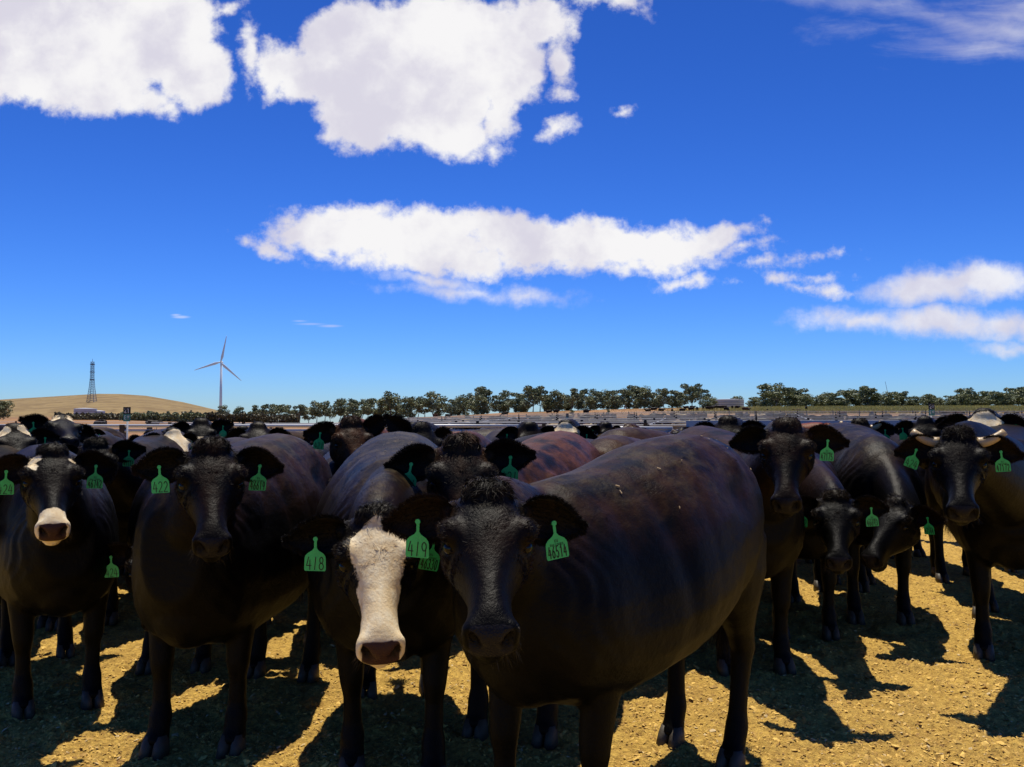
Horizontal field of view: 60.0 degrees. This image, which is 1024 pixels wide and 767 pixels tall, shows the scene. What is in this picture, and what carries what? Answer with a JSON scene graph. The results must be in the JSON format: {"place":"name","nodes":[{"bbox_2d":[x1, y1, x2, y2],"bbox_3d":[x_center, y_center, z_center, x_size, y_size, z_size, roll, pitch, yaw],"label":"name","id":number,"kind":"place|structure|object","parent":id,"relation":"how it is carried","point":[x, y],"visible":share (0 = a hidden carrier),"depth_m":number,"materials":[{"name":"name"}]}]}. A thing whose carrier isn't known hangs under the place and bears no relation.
{"place":"outdoors","nodes":[
{"label":"outdoors","id":0,"kind":"place"},
{"bbox_2d":[0,394,1023,766],"bbox_3d":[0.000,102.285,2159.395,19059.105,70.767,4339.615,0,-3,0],"label":"ground","id":1,"kind":"structure","parent":0,"point":[930,614],"depth_m":4.86,"materials":[{"name":"soil"}]},
{"bbox_2d":[0,400,14,418],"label":"gum tree","id":2,"kind":"object","parent":1,"relation":"on","point":[4,407],"visible":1,"depth_m":328.35,"materials":[{"name":"green plant"}]},
{"bbox_2d":[0,445,48,628],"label":"steer","id":3,"kind":"object","parent":1,"relation":"on","point":[42,619],"visible":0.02,"depth_m":5.92},
{"bbox_2d":[0,606,58,631],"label":"steer","id":4,"kind":"object","parent":1,"relation":"on","point":[51,622],"depth_m":6.41},
{"bbox_2d":[0,422,60,450],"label":"steer","id":5,"kind":"object","parent":1,"relation":"on","point":[18,436],"visible":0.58,"depth_m":6.05,"materials":[{"name":"black fur"}]},
{"bbox_2d":[17,413,98,446],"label":"steer","id":6,"kind":"object","parent":1,"relation":"on","point":[66,428],"visible":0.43,"depth_m":6.88,"materials":[{"name":"black fur"}]},
{"bbox_2d":[0,439,118,720],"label":"steer","id":7,"kind":"object","parent":1,"relation":"on","point":[59,528],"visible":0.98,"depth_m":4.45,"materials":[{"name":"black fur"}]},
{"bbox_2d":[73,408,96,414],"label":"shed","id":8,"kind":"object","parent":1,"relation":"on","point":[79,411],"visible":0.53,"depth_m":380.52,"materials":[{"name":"grey paint"}]},
{"bbox_2d":[54,412,119,419],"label":"scrub","id":9,"kind":"object","parent":1,"relation":"on","point":[96,416],"visible":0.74,"depth_m":321.18,"materials":[{"name":"green plant"}]},
{"bbox_2d":[86,359,96,401],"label":"lattice tower","id":10,"kind":"structure","parent":1,"relation":"on","point":[91,379],"depth_m":600.14,"materials":[{"name":"metal"}]},
{"bbox_2d":[93,427,125,439],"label":"steer","id":11,"kind":"object","parent":1,"relation":"on","point":[114,432],"visible":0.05,"depth_m":13.70,"materials":[{"name":"black fur"}]},
{"bbox_2d":[123,407,130,438],"bbox_3d":[-6.510,1.332,14.974,0.122,1.870,0.054,0,-3,0],"label":"pen sign","id":12,"kind":"object","parent":1,"relation":"on","point":[126,413],"visible":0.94,"depth_m":14.99,"materials":[{"name":"white metal"}]},
{"bbox_2d":[66,428,190,625],"bbox_3d":[-2.920,1.084,7.020,0.793,1.459,2.740,0,-3,-10],"label":"steer","id":13,"kind":"object","parent":1,"relation":"on","point":[122,484],"visible":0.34,"depth_m":6.28,"materials":[{"name":"black fur"}]},
{"bbox_2d":[119,429,153,574],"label":"steer","id":14,"kind":"object","parent":1,"relation":"on","point":[132,438],"visible":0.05,"depth_m":8.23,"materials":[{"name":"black fur"}]},
{"bbox_2d":[119,411,205,421],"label":"hedge","id":15,"kind":"object","parent":1,"relation":"on","point":[169,417],"visible":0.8,"depth_m":290.94,"materials":[{"name":"green plant"}]},
{"bbox_2d":[143,427,197,451],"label":"steer","id":16,"kind":"object","parent":1,"relation":"on","point":[185,441],"visible":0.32,"depth_m":7.35,"materials":[{"name":"fur"}]},
{"bbox_2d":[105,437,271,674],"bbox_3d":[-2.013,1.057,5.720,0.755,1.397,2.596,0,-3,2],"label":"steer","id":17,"kind":"object","parent":1,"relation":"on","point":[121,553],"visible":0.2,"depth_m":5.17,"materials":[{"name":"black fur"}]},
{"bbox_2d":[167,418,233,438],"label":"steer","id":18,"kind":"object","parent":1,"relation":"on","point":[199,427],"visible":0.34,"depth_m":8.35,"materials":[{"name":"black fur"}]},
{"bbox_2d":[195,336,239,408],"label":"wind turbine","id":19,"kind":"object","parent":1,"relation":"on","point":[228,369],"visible":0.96,"depth_m":1398.89,"materials":[{"name":"white paint"}]},
{"bbox_2d":[129,432,332,760],"bbox_3d":[-1.399,0.967,4.551,0.758,1.473,2.351,0,-3,-3],"label":"steer","id":20,"kind":"object","parent":1,"relation":"on","point":[214,561],"visible":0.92,"depth_m":3.92,"materials":[{"name":"black fur"}]},
{"bbox_2d":[181,410,300,422],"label":"gum trees","id":21,"kind":"object","parent":1,"relation":"on","point":[212,416],"visible":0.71,"depth_m":324.93,"materials":[{"name":"green plant"}]},
{"bbox_2d":[224,421,290,438],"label":"steer","id":22,"kind":"object","parent":1,"relation":"on","point":[256,429],"visible":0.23,"depth_m":7.37,"materials":[{"name":"black fur"}]},
{"bbox_2d":[0,424,518,434],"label":"pen fence","id":23,"kind":"object","parent":1,"relation":"on","point":[122,428],"visible":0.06,"depth_m":15.64,"materials":[{"name":"metal"}]},
{"bbox_2d":[258,404,281,415],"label":"gum tree","id":24,"kind":"object","parent":1,"relation":"on","point":[270,412],"visible":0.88,"depth_m":342.59,"materials":[{"name":"green plant"}]},
{"bbox_2d":[290,404,309,418],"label":"gum tree","id":25,"kind":"object","parent":1,"relation":"on","point":[302,410],"visible":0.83,"depth_m":348.30,"materials":[{"name":"green plant"}]},
{"bbox_2d":[307,400,323,422],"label":"gum tree","id":26,"kind":"object","parent":1,"relation":"on","point":[315,412],"visible":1,"depth_m":342.39,"materials":[{"name":"green plant"}]},
{"bbox_2d":[303,452,339,645],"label":"steer","id":27,"kind":"object","parent":1,"relation":"on","point":[334,467],"visible":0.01,"depth_m":6.00},
{"bbox_2d":[330,399,346,422],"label":"gum tree","id":28,"kind":"object","parent":1,"relation":"on","point":[338,408],"visible":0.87,"depth_m":348.37,"materials":[{"name":"green plant"}]},
{"bbox_2d":[341,403,362,417],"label":"gum tree","id":29,"kind":"object","parent":1,"relation":"on","point":[350,406],"visible":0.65,"depth_m":343.10,"materials":[{"name":"green plant"}]},
{"bbox_2d":[360,402,374,414],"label":"gum tree","id":30,"kind":"object","parent":1,"relation":"on","point":[368,410],"visible":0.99,"depth_m":337.23,"materials":[{"name":"green plant"}]},
{"bbox_2d":[280,431,455,766],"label":"steer","id":31,"kind":"object","parent":1,"relation":"on","point":[379,599],"visible":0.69,"depth_m":3.53,"materials":[{"name":"black fur"}]},
{"bbox_2d":[365,398,385,414],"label":"gum tree","id":32,"kind":"object","parent":1,"relation":"on","point":[380,405],"visible":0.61,"depth_m":348.32,"materials":[{"name":"green plant"}]},
{"bbox_2d":[303,414,459,465],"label":"steer","id":33,"kind":"object","parent":1,"relation":"on","point":[346,437],"visible":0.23,"depth_m":5.92,"materials":[{"name":"black fur"}]},
{"bbox_2d":[381,391,401,413],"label":"gum tree","id":34,"kind":"object","parent":1,"relation":"on","point":[390,400],"visible":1,"depth_m":342.16,"materials":[{"name":"green plant"}]},
{"bbox_2d":[397,396,417,416],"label":"gum tree","id":35,"kind":"object","parent":1,"relation":"on","point":[408,402],"visible":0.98,"depth_m":337.17,"materials":[{"name":"green plant"}]},
{"bbox_2d":[147,423,685,428],"bbox_3d":[3.146,1.888,21.042,24.048,1.887,0.303,0,-3,2],"label":"yard fence","id":36,"kind":"object","parent":1,"relation":"on","point":[544,424],"visible":0.11,"depth_m":20.96,"materials":[{"name":"grey metal"}]},
{"bbox_2d":[410,396,426,416],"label":"gum tree","id":37,"kind":"object","parent":1,"relation":"on","point":[420,399],"visible":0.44,"depth_m":348.79,"materials":[{"name":"green plant"}]},
{"bbox_2d":[168,421,685,428],"bbox_3d":[4.031,2.115,27.070,31.183,1.951,0.369,0,-3,8],"label":"yard fence","id":38,"kind":"object","parent":1,"relation":"on","point":[477,422],"visible":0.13,"depth_m":27.71,"materials":[{"name":"grey metal"}]},
{"bbox_2d":[423,391,443,416],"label":"gum tree","id":39,"kind":"object","parent":1,"relation":"on","point":[431,395],"visible":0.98,"depth_m":343.43,"materials":[{"name":"green plant"}]},
{"bbox_2d":[432,396,449,416],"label":"gum tree","id":40,"kind":"object","parent":1,"relation":"on","point":[438,401],"visible":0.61,"depth_m":354.61,"materials":[{"name":"green plant"}]},
{"bbox_2d":[443,399,461,415],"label":"gum tree","id":41,"kind":"object","parent":1,"relation":"on","point":[452,409],"visible":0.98,"depth_m":336.52,"materials":[{"name":"green plant"}]},
{"bbox_2d":[451,395,469,414],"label":"gum tree","id":42,"kind":"object","parent":1,"relation":"on","point":[460,400],"visible":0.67,"depth_m":348.65,"materials":[{"name":"green plant"}]},
{"bbox_2d":[382,413,546,446],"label":"steer","id":43,"kind":"object","parent":1,"relation":"on","point":[435,434],"visible":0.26,"depth_m":5.94},
{"bbox_2d":[469,393,489,413],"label":"gum tree","id":44,"kind":"object","parent":1,"relation":"on","point":[481,399],"visible":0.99,"depth_m":336.60,"materials":[{"name":"green plant"}]},
{"bbox_2d":[470,386,496,406],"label":"gum tree","id":45,"kind":"object","parent":1,"relation":"on","point":[482,390],"visible":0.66,"depth_m":354.43,"materials":[{"name":"green plant"}]},
{"bbox_2d":[383,429,600,749],"bbox_3d":[0.092,0.960,4.586,0.753,1.490,2.655,-1,-3,16],"label":"steer","id":46,"kind":"object","parent":1,"relation":"on","point":[450,465],"visible":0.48,"depth_m":3.68,"materials":[{"name":"black fur"}]},
{"bbox_2d":[489,395,506,412],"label":"gum tree","id":47,"kind":"object","parent":1,"relation":"on","point":[499,408],"visible":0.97,"depth_m":349.26,"materials":[{"name":"green plant"}]},
{"bbox_2d":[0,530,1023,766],"bbox_3d":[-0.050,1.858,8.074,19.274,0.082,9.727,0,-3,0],"label":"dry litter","id":48,"kind":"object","parent":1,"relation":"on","point":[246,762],"visible":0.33,"depth_m":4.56,"materials":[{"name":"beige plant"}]},
{"bbox_2d":[504,392,525,411],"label":"gum tree","id":49,"kind":"object","parent":1,"relation":"on","point":[514,406],"visible":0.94,"depth_m":342.49,"materials":[{"name":"green plant"}]},
{"bbox_2d":[485,421,554,440],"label":"steer","id":50,"kind":"object","parent":1,"relation":"on","point":[524,428],"visible":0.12,"depth_m":7.86,"materials":[{"name":"black fur"}]},
{"bbox_2d":[148,419,901,428],"bbox_3d":[5.094,2.383,34.098,38.877,2.013,0.433,0,-3,2],"label":"yard fence","id":51,"kind":"object","parent":1,"relation":"on","point":[577,421],"visible":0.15,"depth_m":34.03,"materials":[{"name":"grey metal"}]},
{"bbox_2d":[521,385,548,411],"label":"gum tree","id":52,"kind":"object","parent":1,"relation":"on","point":[531,392],"visible":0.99,"depth_m":336.48,"materials":[{"name":"green plant"}]},
{"bbox_2d":[544,389,566,410],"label":"gum tree","id":53,"kind":"object","parent":1,"relation":"on","point":[558,398],"visible":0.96,"depth_m":342.81,"materials":[{"name":"green plant"}]},
{"bbox_2d":[544,419,597,438],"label":"steer","id":54,"kind":"object","parent":1,"relation":"on","point":[576,427],"visible":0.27,"depth_m":8.15,"materials":[{"name":"black fur"}]},
{"bbox_2d":[563,388,579,408],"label":"gum tree","id":55,"kind":"object","parent":1,"relation":"on","point":[574,396],"visible":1,"depth_m":336.74,"materials":[{"name":"green plant"}]},
{"bbox_2d":[380,432,766,766],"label":"steer","id":56,"kind":"object","parent":1,"relation":"on","point":[593,591],"visible":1,"depth_m":2.93,"materials":[{"name":"black fur"}]},
{"bbox_2d":[568,392,586,409],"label":"gum tree","id":57,"kind":"object","parent":1,"relation":"on","point":[578,405],"visible":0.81,"depth_m":348.49,"materials":[{"name":"green plant"}]},
{"bbox_2d":[583,395,595,409],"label":"gum tree","id":58,"kind":"object","parent":1,"relation":"on","point":[588,405],"visible":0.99,"depth_m":337.16,"materials":[{"name":"green plant"}]},
{"bbox_2d":[586,391,606,409],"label":"gum tree","id":59,"kind":"object","parent":1,"relation":"on","point":[598,400],"visible":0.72,"depth_m":342.79,"materials":[{"name":"green plant"}]},
{"bbox_2d":[590,422,620,434],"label":"steer","id":60,"kind":"object","parent":1,"relation":"on","point":[600,428],"visible":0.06,"depth_m":12.45,"materials":[{"name":"black fur"}]},
{"bbox_2d":[553,426,672,432],"bbox_3d":[1.600,1.630,14.642,2.287,1.846,0.199,-1,-3,17],"label":"pen fence","id":61,"kind":"object","parent":1,"relation":"on","point":[667,429],"visible":0.07,"depth_m":14.41,"materials":[{"name":"metal"}]},
{"bbox_2d":[590,435,640,454],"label":"steer","id":62,"kind":"object","parent":1,"relation":"on","point":[602,445],"visible":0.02,"depth_m":5.42},
{"bbox_2d":[606,389,627,409],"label":"gum tree","id":63,"kind":"object","parent":1,"relation":"on","point":[615,402],"visible":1,"depth_m":336.72,"materials":[{"name":"green plant"}]},
{"bbox_2d":[616,388,635,408],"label":"gum tree","id":64,"kind":"object","parent":1,"relation":"on","point":[628,405],"visible":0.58,"depth_m":349.27,"materials":[{"name":"green plant"}]},
{"bbox_2d":[621,385,642,404],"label":"gum tree","id":65,"kind":"object","parent":1,"relation":"on","point":[632,388],"visible":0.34,"depth_m":361.07,"materials":[{"name":"green plant"}]},
{"bbox_2d":[598,427,670,439],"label":"steer","id":66,"kind":"object","parent":1,"relation":"on","point":[638,433],"visible":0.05,"depth_m":7.26},
{"bbox_2d":[633,386,654,407],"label":"gum tree","id":67,"kind":"object","parent":1,"relation":"on","point":[643,400],"visible":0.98,"depth_m":342.83,"materials":[{"name":"green plant"}]},
{"bbox_2d":[655,388,673,406],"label":"gum tree","id":68,"kind":"object","parent":1,"relation":"on","point":[665,392],"visible":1,"depth_m":337.51,"materials":[{"name":"green plant"}]},
{"bbox_2d":[664,390,681,407],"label":"gum tree","id":69,"kind":"object","parent":1,"relation":"on","point":[675,400],"visible":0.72,"depth_m":348.66,"materials":[{"name":"green plant"}]},
{"bbox_2d":[404,412,955,418],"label":"yard fence","id":70,"kind":"object","parent":1,"relation":"on","point":[667,412],"visible":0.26,"depth_m":112.48,"materials":[{"name":"grey metal"}]},
{"bbox_2d":[680,383,702,405],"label":"gum tree","id":71,"kind":"object","parent":1,"relation":"on","point":[692,393],"visible":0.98,"depth_m":342.85,"materials":[{"name":"green plant"}]},
{"bbox_2d":[687,388,712,405],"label":"gum tree","id":72,"kind":"object","parent":1,"relation":"on","point":[702,391],"visible":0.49,"depth_m":355.77,"materials":[{"name":"green plant"}]},
{"bbox_2d":[407,411,1014,417],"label":"yard fence","id":73,"kind":"object","parent":1,"relation":"on","point":[634,412],"visible":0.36,"depth_m":132.54,"materials":[{"name":"grey metal"}]},
{"bbox_2d":[407,414,1023,419],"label":"yard fence","id":74,"kind":"object","parent":1,"relation":"on","point":[715,415],"visible":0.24,"depth_m":78.50,"materials":[{"name":"grey metal"}]},
{"bbox_2d":[408,413,1023,418],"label":"yard fence","id":75,"kind":"object","parent":1,"relation":"on","point":[734,413],"visible":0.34,"depth_m":94.20,"materials":[{"name":"grey metal"}]},
{"bbox_2d":[409,416,1023,424],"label":"yard fence","id":76,"kind":"object","parent":1,"relation":"on","point":[687,416],"visible":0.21,"depth_m":64.91,"materials":[{"name":"grey metal"}]},
{"bbox_2d":[414,418,1023,429],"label":"yard fence","id":77,"kind":"object","parent":1,"relation":"on","point":[663,419],"visible":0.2,"depth_m":42.88,"materials":[{"name":"grey metal"}]},
{"bbox_2d":[416,417,1023,428],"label":"yard fence","id":78,"kind":"object","parent":1,"relation":"on","point":[688,417],"visible":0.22,"depth_m":52.16,"materials":[{"name":"grey metal"}]},
{"bbox_2d":[714,399,743,406],"bbox_3d":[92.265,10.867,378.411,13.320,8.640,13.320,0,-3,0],"label":"trailer","id":79,"kind":"object","parent":1,"relation":"on","point":[731,402],"visible":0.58,"depth_m":372.64,"materials":[{"name":"grey paint"}]},
{"bbox_2d":[694,415,766,432],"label":"steer","id":80,"kind":"object","parent":1,"relation":"on","point":[731,423],"visible":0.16,"depth_m":6.75},
{"bbox_2d":[473,410,1022,417],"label":"wire fence","id":81,"kind":"object","parent":1,"relation":"on","point":[790,411],"visible":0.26,"depth_m":156.78,"materials":[{"name":"metal"}]},
{"bbox_2d":[677,415,850,676],"bbox_3d":[1.435,0.983,5.776,0.768,1.550,2.635,0,-3,-4],"label":"steer","id":82,"kind":"object","parent":1,"relation":"on","point":[777,455],"visible":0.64,"depth_m":4.92,"materials":[{"name":"black fur"}]},
{"bbox_2d":[757,382,793,405],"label":"gum tree","id":83,"kind":"object","parent":1,"relation":"on","point":[769,393],"visible":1,"depth_m":336.34,"materials":[{"name":"green plant"}]},
{"bbox_2d":[779,395,797,406],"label":"gum tree","id":84,"kind":"object","parent":1,"relation":"on","point":[787,402],"visible":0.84,"depth_m":342.95,"materials":[{"name":"green plant"}]},
{"bbox_2d":[564,404,1023,414],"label":"tall grass","id":85,"kind":"structure","parent":1,"relation":"on","point":[946,408],"depth_m":259.71,"materials":[{"name":"plant"}]},
{"bbox_2d":[682,420,916,430],"bbox_3d":[5.200,1.448,11.547,0.184,1.935,7.260,2,-3,-43],"label":"pen fence","id":86,"kind":"object","parent":1,"relation":"on","point":[692,423],"visible":0.06,"depth_m":12.45,"materials":[{"name":"grey metal"}]},
{"bbox_2d":[798,394,813,406],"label":"gum tree","id":87,"kind":"object","parent":1,"relation":"on","point":[808,400],"visible":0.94,"depth_m":336.96,"materials":[{"name":"green plant"}]},
{"bbox_2d":[772,452,889,640],"bbox_3d":[2.079,1.074,6.450,0.738,1.428,2.815,0,-3,6],"label":"steer","id":88,"kind":"object","parent":1,"relation":"on","point":[834,513],"visible":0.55,"depth_m":5.36,"materials":[{"name":"black fur"}]},
{"bbox_2d":[822,392,844,405],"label":"gum tree","id":89,"kind":"object","parent":1,"relation":"on","point":[836,401],"visible":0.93,"depth_m":337.30,"materials":[{"name":"green plant"}]},
{"bbox_2d":[837,388,855,405],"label":"gum tree","id":90,"kind":"object","parent":1,"relation":"on","point":[846,394],"visible":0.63,"depth_m":348.54,"materials":[{"name":"green plant"}]},
{"bbox_2d":[805,416,899,585],"bbox_3d":[3.115,1.103,8.673,0.741,1.568,2.576,0,-3,-3],"label":"steer","id":91,"kind":"object","parent":1,"relation":"on","point":[887,429],"visible":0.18,"depth_m":7.63,"materials":[{"name":"black fur"}]},
{"bbox_2d":[851,385,883,403],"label":"gum tree","id":92,"kind":"object","parent":1,"relation":"on","point":[864,390],"visible":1,"depth_m":342.86,"materials":[{"name":"green plant"}]},
{"bbox_2d":[863,392,881,405],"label":"gum tree","id":93,"kind":"object","parent":1,"relation":"on","point":[872,403],"visible":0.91,"depth_m":342.78,"materials":[{"name":"green plant"}]},
{"bbox_2d":[813,422,946,625],"bbox_3d":[2.819,1.062,7.089,0.860,1.509,2.745,0,-3,8],"label":"steer","id":94,"kind":"object","parent":1,"relation":"on","point":[867,462],"visible":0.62,"depth_m":6.46,"materials":[{"name":"black fur"}]},
{"bbox_2d":[880,391,900,405],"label":"gum tree","id":95,"kind":"object","parent":1,"relation":"on","point":[887,394],"visible":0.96,"depth_m":336.53,"materials":[{"name":"green plant"}]},
{"bbox_2d":[890,421,926,558],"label":"steer","id":96,"kind":"object","parent":1,"relation":"on","point":[918,551],"visible":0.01,"depth_m":9.93,"materials":[{"name":"black fur"}]},
{"bbox_2d":[917,394,938,405],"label":"gum tree","id":97,"kind":"object","parent":1,"relation":"on","point":[924,401],"visible":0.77,"depth_m":337.64,"materials":[{"name":"green plant"}]},
{"bbox_2d":[889,415,969,575],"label":"steer","id":98,"kind":"object","parent":1,"relation":"on","point":[927,425],"visible":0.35,"depth_m":8.40,"materials":[{"name":"black fur"}]},
{"bbox_2d":[941,395,959,405],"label":"gum tree","id":99,"kind":"object","parent":1,"relation":"on","point":[950,402],"visible":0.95,"depth_m":336.93,"materials":[{"name":"green plant"}]},
{"bbox_2d":[893,421,1023,661],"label":"steer","id":100,"kind":"object","parent":1,"relation":"on","point":[977,470],"visible":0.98,"depth_m":5.08,"materials":[{"name":"black fur"}]},
{"bbox_2d":[955,392,973,405],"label":"gum tree","id":101,"kind":"object","parent":1,"relation":"on","point":[965,400],"visible":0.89,"depth_m":337.09,"materials":[{"name":"green plant"}]},
{"bbox_2d":[953,387,980,399],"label":"gum tree","id":102,"kind":"object","parent":1,"relation":"on","point":[973,394],"visible":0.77,"depth_m":343.24,"materials":[{"name":"green plant"}]},
{"bbox_2d":[924,407,1023,612],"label":"steer","id":103,"kind":"object","parent":1,"relation":"on","point":[989,417],"visible":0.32,"depth_m":7.71,"materials":[{"name":"black fur"}]},
{"bbox_2d":[984,390,1007,405],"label":"gum tree","id":104,"kind":"object","parent":1,"relation":"on","point":[993,395],"visible":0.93,"depth_m":337.41,"materials":[{"name":"green plant"}]},
{"bbox_2d":[995,393,1016,404],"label":"gum tree","id":105,"kind":"object","parent":1,"relation":"on","point":[1008,401],"visible":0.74,"depth_m":336.73,"materials":[{"name":"green plant"}]},
{"bbox_2d":[0,0,1023,422],"label":"sky","id":106,"kind":"structure","parent":0,"point":[367,199],"materials":[{"name":"blue"}]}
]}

